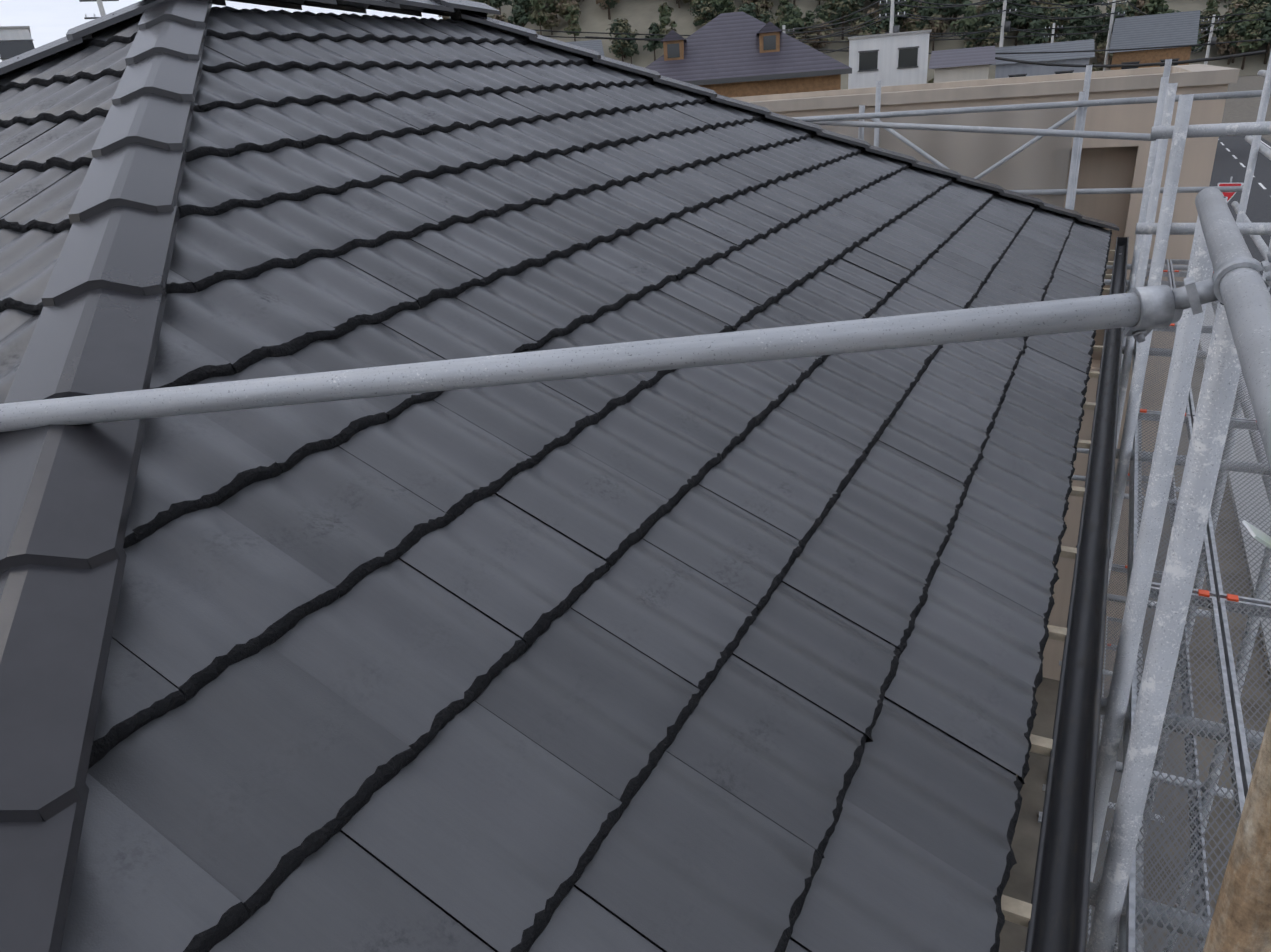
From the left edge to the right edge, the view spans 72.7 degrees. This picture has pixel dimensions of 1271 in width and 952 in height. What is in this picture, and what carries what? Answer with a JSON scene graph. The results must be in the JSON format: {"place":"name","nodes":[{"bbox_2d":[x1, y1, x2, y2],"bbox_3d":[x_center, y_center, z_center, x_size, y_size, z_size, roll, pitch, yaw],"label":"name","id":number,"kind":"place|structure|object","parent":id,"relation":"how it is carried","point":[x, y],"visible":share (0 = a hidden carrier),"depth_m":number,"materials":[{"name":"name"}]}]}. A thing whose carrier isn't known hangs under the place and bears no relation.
{"place":"outdoors","nodes":[
{"label":"outdoors","id":0,"kind":"place"},
{"bbox_2d":[0,0,442,61],"bbox_3d":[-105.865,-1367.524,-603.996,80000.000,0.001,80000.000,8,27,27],"label":"sky","id":1,"kind":"structure","parent":0,"point":[47,21],"depth_m":11601.46,"materials":[{"name":"white"}]},
{"bbox_2d":[0,0,1111,951],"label":"house roof","id":2,"kind":"structure","parent":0,"point":[741,657],"depth_m":1.86,"materials":[{"name":"grey tile"}]},
{"bbox_2d":[566,40,603,55],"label":"town house","id":3,"kind":"structure","parent":0,"point":[595,45],"depth_m":72.36,"materials":[{"name":"grey stone"}]},
{"bbox_2d":[645,11,851,97],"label":"dormer house","id":4,"kind":"structure","parent":0,"point":[737,54],"depth_m":36.54,"materials":[{"name":"grey tile"}]},
{"bbox_2d":[471,0,1270,89],"bbox_3d":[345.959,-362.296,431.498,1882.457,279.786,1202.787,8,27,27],"label":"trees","id":5,"kind":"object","parent":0,"point":[640,16],"depth_m":293.25,"materials":[{"name":"green plant"}]},
{"bbox_2d":[438,0,1270,82],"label":"hill trees","id":6,"kind":"object","parent":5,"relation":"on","point":[788,17],"visible":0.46,"depth_m":273.54,"materials":[{"name":"green plant"}]},
{"bbox_2d":[531,0,1267,67],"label":"overhead cables","id":7,"kind":"object","parent":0,"point":[1080,65],"visible":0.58,"depth_m":62.78,"materials":[{"name":"black plastic"}]},
{"bbox_2d":[848,29,995,88],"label":"town house","id":8,"kind":"structure","parent":0,"point":[894,59],"materials":[{"name":"white paint"}]},
{"bbox_2d":[731,64,1239,690],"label":"neighbour building","id":9,"kind":"structure","parent":0,"point":[1113,162],"depth_m":9.09,"materials":[{"name":"beige concrete"}]},
{"bbox_2d":[1001,250,1114,926],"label":"rafter ends","id":10,"kind":"object","parent":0,"point":[1016,911],"visible":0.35,"depth_m":1.87,"materials":[{"name":"beige wood"}]},
{"bbox_2d":[999,75,1270,951],"bbox_3d":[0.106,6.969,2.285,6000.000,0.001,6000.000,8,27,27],"label":"ground","id":11,"kind":"structure","parent":0,"point":[1020,882],"depth_m":9.92,"materials":[{"name":"grey concrete"}]},
{"bbox_2d":[0,26,34,60],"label":"neighbouring building","id":12,"kind":"structure","parent":11,"relation":"on","point":[16,40],"depth_m":59.63,"materials":[{"name":"concrete"}]},
{"bbox_2d":[79,0,118,18],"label":"utility pole","id":13,"kind":"object","parent":11,"relation":"on","point":[101,8],"visible":0.25,"depth_m":44.79,"materials":[{"name":"grey concrete"}]},
{"bbox_2d":[782,25,794,32],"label":"utility pole","id":14,"kind":"object","parent":11,"relation":"on","point":[783,26],"visible":0.15,"depth_m":70.30,"materials":[{"name":"grey concrete"}]},
{"bbox_2d":[878,0,906,32],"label":"utility pole","id":15,"kind":"object","parent":11,"relation":"on","point":[893,29],"visible":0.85,"depth_m":58.80,"materials":[{"name":"grey concrete"}]},
{"bbox_2d":[992,0,1016,46],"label":"utility pole","id":16,"kind":"object","parent":11,"relation":"on","point":[1005,25],"visible":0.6,"depth_m":65.15,"materials":[{"name":"grey concrete"}]},
{"bbox_2d":[791,59,1270,491],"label":"scaffolding","id":17,"kind":"object","parent":11,"relation":"on","point":[1083,103],"visible":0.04,"depth_m":7.42,"materials":[{"name":"grey metal"}]},
{"bbox_2d":[819,107,1075,206],"bbox_3d":[0.985,-0.743,10.635,7.180,6.630,0.018,8,27,27],"label":"scaffold sheet","id":18,"kind":"object","parent":17,"relation":"attached to","point":[1042,163],"depth_m":8.11,"materials":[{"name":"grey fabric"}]},
{"bbox_2d":[992,39,1094,78],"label":"house","id":19,"kind":"structure","parent":11,"relation":"on","point":[1006,69],"depth_m":61.25,"materials":[{"name":"grey stone"}]},
{"bbox_2d":[1043,23,1062,42],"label":"utility pole","id":20,"kind":"object","parent":11,"relation":"on","point":[1052,37],"visible":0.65,"depth_m":91.12,"materials":[{"name":"grey concrete"}]},
{"bbox_2d":[1099,0,1126,70],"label":"utility pole","id":21,"kind":"object","parent":11,"relation":"on","point":[1111,26],"visible":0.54,"depth_m":67.44,"materials":[{"name":"grey concrete"}]},
{"bbox_2d":[1021,52,1270,951],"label":"scaffold","id":22,"kind":"object","parent":11,"relation":"on","point":[1203,462],"visible":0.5,"depth_m":2.14,"materials":[{"name":"silver metal"}]},
{"bbox_2d":[1086,259,1270,951],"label":"scaffold deck","id":23,"kind":"structure","parent":22,"relation":"attached to","point":[1240,764],"depth_m":2.79,"materials":[{"name":"grey metal"}]},
{"bbox_2d":[1195,187,1270,548],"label":"scaffold pole","id":24,"kind":"object","parent":22,"relation":"attached to","point":[1245,295],"visible":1,"depth_m":1.01,"materials":[{"name":"silver metal"}]},
{"bbox_2d":[1123,247,1270,342],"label":"scaffold coupler","id":25,"kind":"object","parent":24,"relation":"attached to","point":[1160,304],"visible":0.9,"depth_m":1.21,"materials":[{"name":"silver metal"}]},
{"bbox_2d":[0,288,1182,431],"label":"scaffold pole","id":26,"kind":"object","parent":25,"relation":"attached to","point":[1121,310],"visible":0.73,"depth_m":1.34,"materials":[{"name":"silver metal"}]},
{"bbox_2d":[1108,10,1199,69],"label":"house","id":27,"kind":"structure","parent":11,"relation":"on","point":[1167,29],"depth_m":63.40,"materials":[{"name":"grey tile"}]},
{"bbox_2d":[1200,15,1224,64],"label":"utility pole","id":28,"kind":"object","parent":11,"relation":"on","point":[1211,39],"visible":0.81,"depth_m":81.58,"materials":[{"name":"grey concrete"}]},
{"bbox_2d":[1218,177,1242,203],"bbox_3d":[21.677,-9.416,31.832,0.788,3.083,0.089,11,28,31],"label":"stop sign","id":29,"kind":"object","parent":11,"relation":"on","point":[1229,195],"visible":0.48,"depth_m":31.38,"materials":[{"name":"red metal"}]},
{"bbox_2d":[1199,135,1270,682],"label":"road","id":30,"kind":"structure","parent":11,"relation":"on","point":[1232,154],"depth_m":40.29,"materials":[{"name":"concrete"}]},
{"bbox_3d":[-1.087,2.166,6.256,6.097,5.738,8.030,8,27,27],"label":"house","id":31,"kind":"object","parent":11,"relation":"on","visible":0},
{"bbox_2d":[0,0,163,76],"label":"hip cap","id":32,"kind":"object","parent":31,"relation":"on","point":[73,38],"visible":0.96,"depth_m":3.40,"materials":[{"name":"tile"}]},
{"bbox_2d":[0,0,211,951],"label":"hip cap","id":33,"kind":"object","parent":31,"relation":"on","point":[66,493],"visible":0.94,"depth_m":1.40,"materials":[{"name":"tile"}]},
{"bbox_2d":[0,6,467,77],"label":"ridge cap","id":34,"kind":"object","parent":31,"relation":"on","point":[228,8],"depth_m":4.22,"materials":[{"name":"paint"}]},
{"bbox_2d":[450,9,486,24],"bbox_3d":[-1.649,-2.813,7.566,0.221,1.791,4.992,-11,25,-14],"label":"hip cap","id":35,"kind":"object","parent":31,"relation":"on","point":[455,16],"depth_m":5.05,"materials":[{"name":"tile"}]},
{"bbox_2d":[458,9,1118,230],"bbox_3d":[1.406,-2.358,6.001,4.992,1.791,0.221,-11,25,-14],"label":"hip cap","id":36,"kind":"object","parent":31,"relation":"on","point":[575,50],"visible":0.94,"depth_m":5.72,"materials":[{"name":"tile"}]},
{"bbox_2d":[1025,237,1128,951],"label":"gutter","id":37,"kind":"object","parent":31,"relation":"attached to","point":[1057,922],"visible":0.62,"depth_m":2.02,"materials":[{"name":"black plastic"}]},
{"bbox_2d":[1203,711,1270,951],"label":"scaffold post","id":38,"kind":"object","parent":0,"point":[1241,920],"depth_m":0.81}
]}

